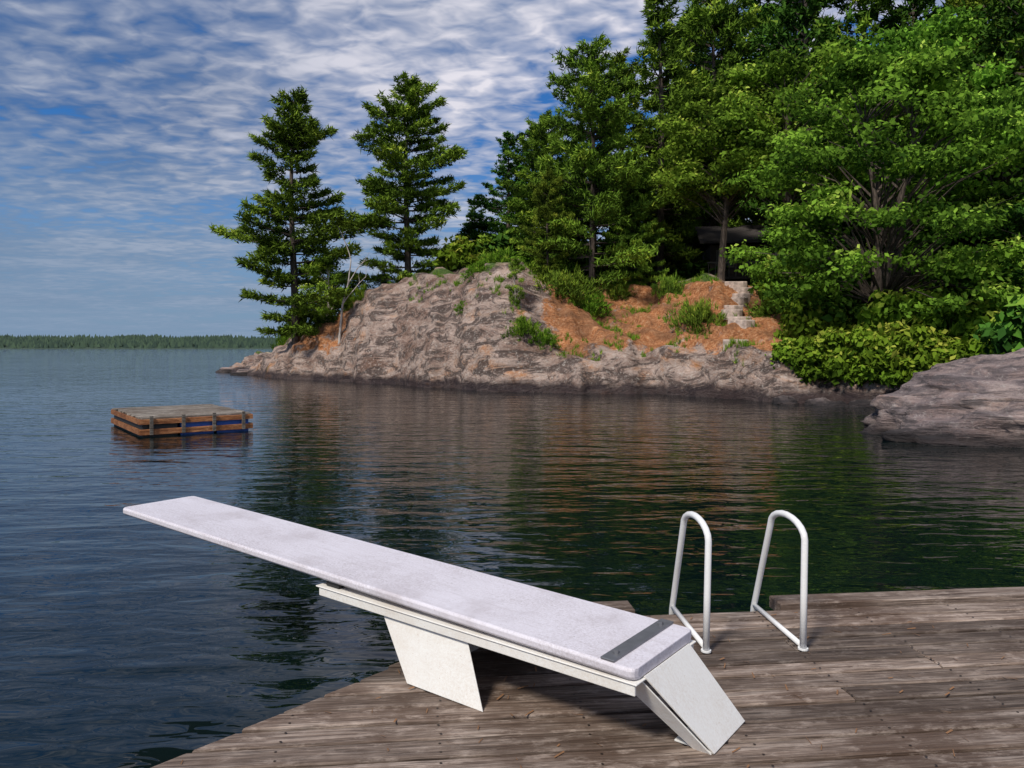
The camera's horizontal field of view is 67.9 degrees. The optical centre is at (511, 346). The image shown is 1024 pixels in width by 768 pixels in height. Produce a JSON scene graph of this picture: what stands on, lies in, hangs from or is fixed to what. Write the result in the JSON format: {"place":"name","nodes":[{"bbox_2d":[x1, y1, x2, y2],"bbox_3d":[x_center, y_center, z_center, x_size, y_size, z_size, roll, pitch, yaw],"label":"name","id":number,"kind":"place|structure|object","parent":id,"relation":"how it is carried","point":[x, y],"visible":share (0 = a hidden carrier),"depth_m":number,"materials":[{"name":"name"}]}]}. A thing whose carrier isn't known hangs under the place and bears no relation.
{"place":"outdoors","nodes":[
{"label":"outdoors","id":0,"kind":"place"},
{"bbox_2d":[0,346,270,348],"bbox_3d":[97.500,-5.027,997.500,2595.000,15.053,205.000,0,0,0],"label":"distant hills","id":1,"kind":"structure","parent":0,"point":[5,347],"depth_m":898.63,"materials":[{"name":"green plant"}]},
{"bbox_2d":[0,333,280,347],"bbox_3d":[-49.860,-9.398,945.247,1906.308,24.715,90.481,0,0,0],"label":"distant treeline","id":2,"kind":"object","parent":1,"relation":"on","point":[131,341],"visible":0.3,"depth_m":916.88,"materials":[{"name":"green plant"}]},
{"bbox_2d":[0,0,990,337],"label":"sky","id":3,"kind":"structure","parent":0,"point":[126,125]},
{"bbox_2d":[0,349,1023,767],"bbox_3d":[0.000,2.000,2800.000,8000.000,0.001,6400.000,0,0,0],"label":"lake water","id":4,"kind":"structure","parent":0,"point":[126,641],"depth_m":9.07,"materials":[{"name":"blue liquid"}]},
{"bbox_2d":[111,404,252,436],"bbox_3d":[-8.267,1.840,18.906,2.500,0.620,3.630,0,0,-37],"label":"swim raft","id":5,"kind":"object","parent":4,"relation":"on","point":[151,421],"visible":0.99,"depth_m":17.76,"materials":[{"name":"brown wood"}]},
{"bbox_2d":[151,587,1023,767],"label":"wooden dock","id":6,"kind":"object","parent":4,"relation":"in","point":[915,679],"visible":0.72,"depth_m":3.26,"materials":[{"name":"brown wood"}]},
{"bbox_2d":[123,496,744,754],"bbox_3d":[-0.866,1.326,4.161,4.152,0.451,0.596,0,0,37],"label":"diving board","id":7,"kind":"object","parent":6,"relation":"on","point":[443,620],"visible":1,"depth_m":3.43,"materials":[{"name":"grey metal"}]},
{"bbox_2d":[669,510,807,652],"bbox_3d":[1.228,2.017,4.258,0.596,2.268,0.844,0,0,0],"label":"dock ladder","id":8,"kind":"object","parent":6,"relation":"attached to","point":[704,643],"visible":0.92,"depth_m":3.97,"materials":[{"name":"white metal"}]},
{"bbox_2d":[291,260,762,365],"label":"grass","id":9,"kind":"structure","parent":0,"point":[733,341],"depth_m":37.11,"materials":[{"name":"green plant"}]},
{"bbox_2d":[229,259,999,403],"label":"rocky terrain","id":10,"kind":"structure","parent":0,"point":[391,333],"depth_m":36.62,"materials":[{"name":"grey stone"}]},
{"bbox_2d":[216,367,232,372],"bbox_3d":[-22.073,2.061,59.999,2.783,0.957,1.705,0,0,0],"label":"shore rock","id":11,"kind":"object","parent":10,"relation":"on","point":[225,370],"visible":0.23,"depth_m":59.40,"materials":[{"name":"stone"}]},
{"bbox_2d":[230,369,248,374],"bbox_3d":[-19.054,2.034,55.178,2.791,0.994,1.644,0,0,-40],"label":"shore rock","id":12,"kind":"object","parent":10,"relation":"on","point":[241,372],"visible":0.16,"depth_m":54.37,"materials":[{"name":"stone"}]},
{"bbox_2d":[270,323,287,349],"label":"shrub","id":13,"kind":"object","parent":10,"relation":"on","point":[283,340],"visible":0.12,"depth_m":56.46,"materials":[{"name":"green plant"}]},
{"bbox_2d":[207,85,391,344],"bbox_3d":[-13.907,-7.798,49.953,12.074,18.377,12.254,0,0,-17],"label":"pine tree","id":14,"kind":"object","parent":10,"relation":"on","point":[305,133],"visible":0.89,"depth_m":48.85,"materials":[{"name":"green plant"}]},
{"bbox_2d":[286,318,314,344],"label":"shrub","id":15,"kind":"object","parent":10,"relation":"on","point":[301,324],"visible":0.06,"depth_m":53.54,"materials":[{"name":"green plant"}]},
{"bbox_2d":[303,303,332,330],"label":"shrub","id":16,"kind":"object","parent":10,"relation":"on","point":[310,322],"visible":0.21,"depth_m":50.64,"materials":[{"name":"green plant"}]},
{"bbox_2d":[297,253,354,323],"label":"birch tree","id":17,"kind":"object","parent":10,"relation":"on","point":[328,311],"visible":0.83,"depth_m":48.22,"materials":[{"name":"green plant"}]},
{"bbox_2d":[316,270,374,311],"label":"oak tree","id":18,"kind":"object","parent":10,"relation":"on","point":[354,284],"visible":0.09,"depth_m":55.58,"materials":[{"name":"green plant"}]},
{"bbox_2d":[338,227,369,344],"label":"dead tree","id":19,"kind":"object","parent":10,"relation":"on","point":[341,318],"visible":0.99,"depth_m":46.07,"materials":[{"name":"grey wood"}]},
{"bbox_2d":[348,281,367,307],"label":"shrub","id":20,"kind":"object","parent":10,"relation":"on","point":[358,292],"visible":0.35,"depth_m":47.28,"materials":[{"name":"green plant"}]},
{"bbox_2d":[371,272,393,288],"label":"oak tree","id":21,"kind":"object","parent":10,"relation":"on","point":[380,283],"visible":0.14,"depth_m":56.51,"materials":[{"name":"green plant"}]},
{"bbox_2d":[344,70,467,283],"bbox_3d":[-7.140,-10.430,50.302,8.177,15.176,8.831,0,0,-14],"label":"pine tree","id":22,"kind":"object","parent":10,"relation":"on","point":[409,126],"visible":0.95,"depth_m":48.77,"materials":[{"name":"green plant"}]},
{"bbox_2d":[453,300,471,314],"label":"shrub","id":23,"kind":"object","parent":10,"relation":"on","point":[459,308],"visible":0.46,"depth_m":38.28,"materials":[{"name":"green plant"}]},
{"bbox_2d":[433,234,493,271],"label":"shrub","id":24,"kind":"object","parent":10,"relation":"on","point":[457,253],"visible":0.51,"depth_m":47.74,"materials":[{"name":"green plant"}]},
{"bbox_2d":[455,197,486,240],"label":"pine tree","id":25,"kind":"object","parent":10,"relation":"on","point":[474,208],"visible":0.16,"depth_m":57.85,"materials":[{"name":"green plant"}]},
{"bbox_2d":[459,258,492,283],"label":"shrub","id":26,"kind":"object","parent":10,"relation":"on","point":[479,266],"visible":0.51,"depth_m":40.64,"materials":[{"name":"green plant"}]},
{"bbox_2d":[458,220,494,241],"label":"oak tree","id":27,"kind":"object","parent":10,"relation":"on","point":[470,229],"visible":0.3,"depth_m":54.21,"materials":[{"name":"green plant"}]},
{"bbox_2d":[470,246,526,270],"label":"shrub","id":28,"kind":"object","parent":10,"relation":"on","point":[498,256],"visible":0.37,"depth_m":42.73,"materials":[{"name":"green plant"}]},
{"bbox_2d":[466,130,532,237],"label":"pine tree","id":29,"kind":"object","parent":10,"relation":"on","point":[492,207],"visible":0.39,"depth_m":52.58,"materials":[{"name":"green plant"}]},
{"bbox_2d":[470,228,531,259],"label":"shrub","id":30,"kind":"object","parent":10,"relation":"on","point":[501,240],"visible":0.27,"depth_m":48.22,"materials":[{"name":"green plant"}]},
{"bbox_2d":[504,257,526,305],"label":"birch tree","id":31,"kind":"object","parent":10,"relation":"on","point":[514,264],"visible":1,"depth_m":36.72,"materials":[{"name":"green plant"}]},
{"bbox_2d":[499,315,541,342],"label":"shrub","id":32,"kind":"object","parent":10,"relation":"on","point":[524,325],"visible":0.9,"depth_m":35.08,"materials":[{"name":"green plant"}]},
{"bbox_2d":[491,129,554,234],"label":"pine tree","id":33,"kind":"object","parent":10,"relation":"on","point":[526,134],"visible":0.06,"depth_m":63.54,"materials":[{"name":"green plant"}]},
{"bbox_2d":[511,251,568,266],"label":"shrub","id":34,"kind":"object","parent":10,"relation":"on","point":[527,259],"visible":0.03,"depth_m":47.35,"materials":[{"name":"green plant"}]},
{"bbox_2d":[495,109,587,274],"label":"pine tree","id":35,"kind":"object","parent":10,"relation":"on","point":[537,141],"visible":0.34,"depth_m":46.21,"materials":[{"name":"green plant"}]},
{"bbox_2d":[529,326,562,351],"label":"shrub","id":36,"kind":"object","parent":10,"relation":"on","point":[545,336],"visible":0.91,"depth_m":34.98,"materials":[{"name":"green plant"}]},
{"bbox_2d":[518,167,574,280],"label":"pine tree","id":37,"kind":"object","parent":10,"relation":"on","point":[546,205],"visible":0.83,"depth_m":40.12,"materials":[{"name":"green plant"}]},
{"bbox_2d":[513,190,609,273],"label":"oak tree","id":38,"kind":"object","parent":10,"relation":"on","point":[579,239],"visible":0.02,"depth_m":49.00,"materials":[{"name":"green plant"}]},
{"bbox_2d":[532,264,607,302],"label":"shrub","id":39,"kind":"object","parent":10,"relation":"on","point":[568,285],"visible":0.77,"depth_m":38.53,"materials":[{"name":"green plant"}]},
{"bbox_2d":[538,80,615,247],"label":"pine tree","id":40,"kind":"object","parent":10,"relation":"on","point":[601,104],"visible":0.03,"depth_m":59.97,"materials":[{"name":"green plant"}]},
{"bbox_2d":[564,249,596,276],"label":"shrub","id":41,"kind":"object","parent":10,"relation":"on","point":[578,262],"visible":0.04,"depth_m":48.09,"materials":[{"name":"green plant"}]},
{"bbox_2d":[571,289,615,317],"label":"shrub","id":42,"kind":"object","parent":10,"relation":"on","point":[591,303],"visible":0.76,"depth_m":38.46,"materials":[{"name":"green plant"}]},
{"bbox_2d":[582,255,615,278],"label":"shrub","id":43,"kind":"object","parent":10,"relation":"on","point":[599,269],"visible":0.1,"depth_m":47.94,"materials":[{"name":"green plant"}]},
{"bbox_2d":[528,31,670,289],"bbox_3d":[5.176,-9.562,41.993,9.476,15.449,8.688,0,0,-25],"label":"pine tree","id":44,"kind":"object","parent":10,"relation":"on","point":[606,175],"visible":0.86,"depth_m":40.85,"materials":[{"name":"green plant"}]},
{"bbox_2d":[593,282,636,300],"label":"shrub","id":45,"kind":"object","parent":10,"relation":"on","point":[621,290],"visible":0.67,"depth_m":40.54,"materials":[{"name":"green plant"}]},
{"bbox_2d":[597,46,658,245],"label":"pine tree","id":46,"kind":"object","parent":10,"relation":"on","point":[619,56],"visible":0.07,"depth_m":51.45,"materials":[{"name":"green plant"}]},
{"bbox_2d":[602,257,654,278],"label":"shrub","id":47,"kind":"object","parent":10,"relation":"on","point":[647,277],"visible":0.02,"depth_m":47.68,"materials":[{"name":"green plant"}]},
{"bbox_2d":[601,170,668,287],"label":"pine tree","id":48,"kind":"object","parent":10,"relation":"on","point":[648,229],"visible":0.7,"depth_m":41.99,"materials":[{"name":"green plant"}]},
{"bbox_2d":[596,190,696,270],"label":"oak tree","id":49,"kind":"object","parent":10,"relation":"on","point":[666,219],"visible":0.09,"depth_m":48.74,"materials":[{"name":"green plant"}]},
{"bbox_2d":[608,0,707,280],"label":"pine tree","id":50,"kind":"object","parent":10,"relation":"on","point":[656,16],"visible":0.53,"depth_m":45.34,"materials":[{"name":"green plant"}]},
{"bbox_2d":[642,251,694,275],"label":"shrub","id":51,"kind":"object","parent":10,"relation":"on","point":[670,262],"visible":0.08,"depth_m":47.92,"materials":[{"name":"green plant"}]},
{"bbox_2d":[650,272,687,298],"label":"shrub","id":52,"kind":"object","parent":10,"relation":"on","point":[666,285],"visible":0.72,"depth_m":39.67,"materials":[{"name":"green plant"}]},
{"bbox_2d":[638,5,736,260],"bbox_3d":[13.015,-14.767,57.956,12.388,23.077,11.057,0,0,14],"label":"pine tree","id":53,"kind":"object","parent":10,"relation":"on","point":[706,57],"visible":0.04,"depth_m":57.70,"materials":[{"name":"green plant"}]},
{"bbox_2d":[662,296,727,335],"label":"shrub","id":54,"kind":"object","parent":10,"relation":"on","point":[699,313],"visible":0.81,"depth_m":33.99,"materials":[{"name":"green plant"}]},
{"bbox_2d":[666,260,728,280],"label":"shrub","id":55,"kind":"object","parent":10,"relation":"on","point":[689,270],"visible":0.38,"depth_m":46.54,"materials":[{"name":"green plant"}]},
{"bbox_2d":[664,2,746,225],"bbox_3d":[17.354,-16.638,64.829,17.504,26.122,15.624,0,0,0],"label":"pine tree","id":56,"kind":"object","parent":10,"relation":"on","point":[720,73],"visible":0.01,"depth_m":64.31,"materials":[{"name":"green plant"}]},
{"bbox_2d":[647,0,796,264],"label":"pine tree","id":57,"kind":"object","parent":10,"relation":"on","point":[722,21],"visible":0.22,"depth_m":49.60,"materials":[{"name":"green plant"}]},
{"bbox_2d":[647,66,798,280],"bbox_3d":[11.406,-8.085,40.444,8.823,12.193,8.673,0,0,41],"label":"maple tree","id":58,"kind":"object","parent":10,"relation":"on","point":[685,127],"visible":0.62,"depth_m":39.52,"materials":[{"name":"green plant"}]},
{"bbox_2d":[692,225,781,285],"bbox_3d":[15.413,-4.556,48.198,7.300,6.550,8.000,0,0,9],"label":"wooden cabin","id":59,"kind":"object","parent":10,"relation":"on","point":[706,235],"visible":0.23,"depth_m":46.75,"materials":[{"name":"brown wood"}]},
{"bbox_2d":[716,250,734,267],"bbox_3d":[13.113,-5.431,46.698,1.100,1.100,0.048,0,0,9],"label":"window frame","id":60,"kind":"structure","parent":59,"relation":"in","point":[716,250],"depth_m":46.74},
{"bbox_2d":[718,251,732,265],"bbox_3d":[13.108,-5.431,46.664,0.900,0.900,0.018,0,0,9],"label":"window","id":61,"kind":"structure","parent":59,"relation":"in","point":[726,264],"depth_m":46.64,"materials":[{"name":"black glass"}]},
{"bbox_2d":[721,281,754,350],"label":"stone steps","id":62,"kind":"structure","parent":10,"relation":"on","point":[741,296],"depth_m":34.58,"materials":[{"name":"grey stone"}]},
{"bbox_2d":[699,0,813,224],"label":"pine tree","id":63,"kind":"object","parent":10,"relation":"on","point":[763,17],"visible":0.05,"depth_m":54.72,"materials":[{"name":"green plant"}]},
{"bbox_2d":[744,295,785,318],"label":"shrub","id":64,"kind":"object","parent":10,"relation":"on","point":[759,312],"visible":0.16,"depth_m":33.78,"materials":[{"name":"green plant"}]},
{"bbox_2d":[748,227,791,295],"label":"birch tree","id":65,"kind":"object","parent":10,"relation":"on","point":[762,255],"visible":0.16,"depth_m":36.27,"materials":[{"name":"green plant"}]},
{"bbox_2d":[745,2,824,221],"bbox_3d":[22.385,-16.244,60.022,16.069,25.800,14.343,0,0,-23],"label":"pine tree","id":66,"kind":"object","parent":10,"relation":"on","point":[809,25],"visible":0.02,"depth_m":59.84,"materials":[{"name":"green plant"}]},
{"bbox_2d":[772,395,798,404],"bbox_3d":[9.699,2.046,26.987,0.914,0.678,1.668,0,0,10],"label":"shore rock","id":67,"kind":"object","parent":10,"relation":"on","point":[786,400],"visible":0.47,"depth_m":26.66,"materials":[{"name":"stone"}]},
{"bbox_2d":[764,335,808,370],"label":"shrub","id":68,"kind":"object","parent":10,"relation":"on","point":[780,351],"visible":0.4,"depth_m":27.93,"materials":[{"name":"green plant"}]},
{"bbox_2d":[685,39,891,227],"bbox_3d":[13.898,-7.977,38.029,10.094,13.948,9.922,0,0,33],"label":"maple tree","id":69,"kind":"object","parent":10,"relation":"on","point":[770,73],"visible":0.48,"depth_m":37.17,"materials":[{"name":"green plant"}]},
{"bbox_2d":[750,250,832,316],"bbox_3d":[13.199,-2.525,34.240,4.658,3.767,4.649,0,0,0],"label":"shrub","id":70,"kind":"object","parent":10,"relation":"on","point":[761,286],"visible":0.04,"depth_m":34.04,"materials":[{"name":"green plant"}]},
{"bbox_2d":[732,0,860,249],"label":"pine tree","id":71,"kind":"object","parent":10,"relation":"on","point":[790,16],"visible":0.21,"depth_m":46.04,"materials":[{"name":"green plant"}]},
{"bbox_2d":[772,292,852,339],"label":"shrub","id":72,"kind":"object","parent":10,"relation":"on","point":[804,326],"visible":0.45,"depth_m":29.73,"materials":[{"name":"green plant"}]},
{"bbox_2d":[786,329,849,386],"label":"shrub","id":73,"kind":"object","parent":10,"relation":"on","point":[810,357],"visible":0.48,"depth_m":27.25,"materials":[{"name":"green plant"}]},
{"bbox_2d":[804,397,832,405],"bbox_3d":[10.696,2.034,26.209,0.841,0.599,1.467,0,0,-30],"label":"shore rock","id":74,"kind":"object","parent":10,"relation":"on","point":[821,401],"visible":0.41,"depth_m":26.05,"materials":[{"name":"stone"}]},
{"bbox_2d":[780,269,870,336],"bbox_3d":[13.037,-1.536,31.378,4.548,3.515,3.913,0,0,-44],"label":"shrub","id":75,"kind":"object","parent":10,"relation":"on","point":[850,304],"visible":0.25,"depth_m":29.88,"materials":[{"name":"green plant"}]},
{"bbox_2d":[796,321,882,387],"bbox_3d":[12.155,0.321,27.565,3.327,2.566,3.321,0,0,31],"label":"shrub","id":76,"kind":"object","parent":10,"relation":"on","point":[841,338],"visible":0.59,"depth_m":26.81,"materials":[{"name":"green plant"}]},
{"bbox_2d":[752,0,926,224],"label":"pine tree","id":77,"kind":"object","parent":10,"relation":"on","point":[863,26],"visible":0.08,"depth_m":45.69,"materials":[{"name":"green plant"}]},
{"bbox_2d":[812,204,886,274],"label":"oak tree","id":78,"kind":"object","parent":10,"relation":"on","point":[841,241],"visible":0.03,"depth_m":35.54,"materials":[{"name":"green plant"}]},
{"bbox_2d":[834,331,904,388],"bbox_3d":[12.723,0.481,26.613,3.105,2.161,3.099,0,0,-43],"label":"shrub","id":79,"kind":"object","parent":10,"relation":"on","point":[887,379],"visible":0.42,"depth_m":25.82,"materials":[{"name":"green plant"}]},
{"bbox_2d":[720,39,1023,326],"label":"maple tree","id":80,"kind":"object","parent":10,"relation":"on","point":[923,83],"visible":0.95,"depth_m":27.88,"materials":[{"name":"green plant"}]},
{"bbox_2d":[852,280,947,331],"bbox_3d":[14.658,-0.770,28.686,3.992,3.511,3.985,0,0,19],"label":"shrub","id":81,"kind":"object","parent":10,"relation":"on","point":[890,302],"visible":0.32,"depth_m":27.92,"materials":[{"name":"green plant"}]},
{"bbox_2d":[863,263,939,306],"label":"shrub","id":82,"kind":"object","parent":10,"relation":"on","point":[869,279],"visible":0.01,"depth_m":31.30,"materials":[{"name":"green plant"}]},
{"bbox_2d":[858,221,957,278],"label":"oak tree","id":83,"kind":"object","parent":10,"relation":"on","point":[884,246],"depth_m":35.83,"materials":[{"name":"green plant"}]},
{"bbox_2d":[843,0,976,194],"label":"pine tree","id":84,"kind":"object","parent":10,"relation":"on","point":[914,9],"visible":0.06,"depth_m":44.89,"materials":[{"name":"green plant"}]},
{"bbox_2d":[800,0,1022,262],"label":"maple tree","id":85,"kind":"object","parent":10,"relation":"on","point":[945,31],"visible":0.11,"depth_m":35.08,"materials":[{"name":"green plant"}]},
{"bbox_2d":[862,320,966,380],"bbox_3d":[13.557,0.309,25.842,3.321,2.566,3.327,0,0,-28],"label":"shrub","id":86,"kind":"object","parent":10,"relation":"on","point":[898,331],"visible":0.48,"depth_m":25.47,"materials":[{"name":"green plant"}]},
{"bbox_2d":[893,335,973,387],"bbox_3d":[14.144,0.615,25.115,2.883,2.026,2.878,0,0,-12],"label":"shrub","id":87,"kind":"object","parent":10,"relation":"on","point":[934,351],"visible":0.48,"depth_m":24.67,"materials":[{"name":"green plant"}]},
{"bbox_2d":[860,348,1023,447],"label":"granite boulder","id":88,"kind":"object","parent":10,"relation":"on","point":[977,400],"visible":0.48,"depth_m":16.21,"materials":[{"name":"grey stone"}]},
{"bbox_2d":[869,84,1023,309],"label":"maple tree","id":89,"kind":"object","parent":10,"relation":"on","point":[939,184],"visible":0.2,"depth_m":29.38,"materials":[{"name":"green plant"}]},
{"bbox_2d":[932,279,966,293],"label":"shrub","id":90,"kind":"object","parent":10,"relation":"on","point":[944,287],"visible":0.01,"depth_m":32.70,"materials":[{"name":"green plant"}]},
{"bbox_2d":[919,293,1012,355],"bbox_3d":[15.893,-0.442,26.973,3.985,3.106,3.992,0,0,34],"label":"shrub","id":91,"kind":"object","parent":10,"relation":"on","point":[961,326],"visible":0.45,"depth_m":26.30,"materials":[{"name":"green plant"}]},
{"bbox_2d":[926,172,1018,298],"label":"oak tree","id":92,"kind":"object","parent":10,"relation":"on","point":[973,245],"visible":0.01,"depth_m":32.03,"materials":[{"name":"green plant"}]},
{"bbox_2d":[939,0,1023,237],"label":"pine tree","id":93,"kind":"object","parent":10,"relation":"on","point":[1015,32],"visible":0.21,"depth_m":32.73,"materials":[{"name":"green plant"}]},
{"bbox_2d":[944,0,1023,133],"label":"pine tree","id":94,"kind":"object","parent":10,"relation":"on","point":[957,4],"visible":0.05,"depth_m":36.68,"materials":[{"name":"green plant"}]},
{"bbox_2d":[958,178,1023,311],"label":"oak tree","id":95,"kind":"object","parent":10,"relation":"on","point":[1017,208],"visible":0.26,"depth_m":27.06,"materials":[{"name":"green plant"}]},
{"bbox_2d":[972,294,1023,354],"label":"shrub","id":96,"kind":"object","parent":10,"relation":"on","point":[1005,332],"visible":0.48,"depth_m":23.07,"materials":[{"name":"green plant"}]}
]}

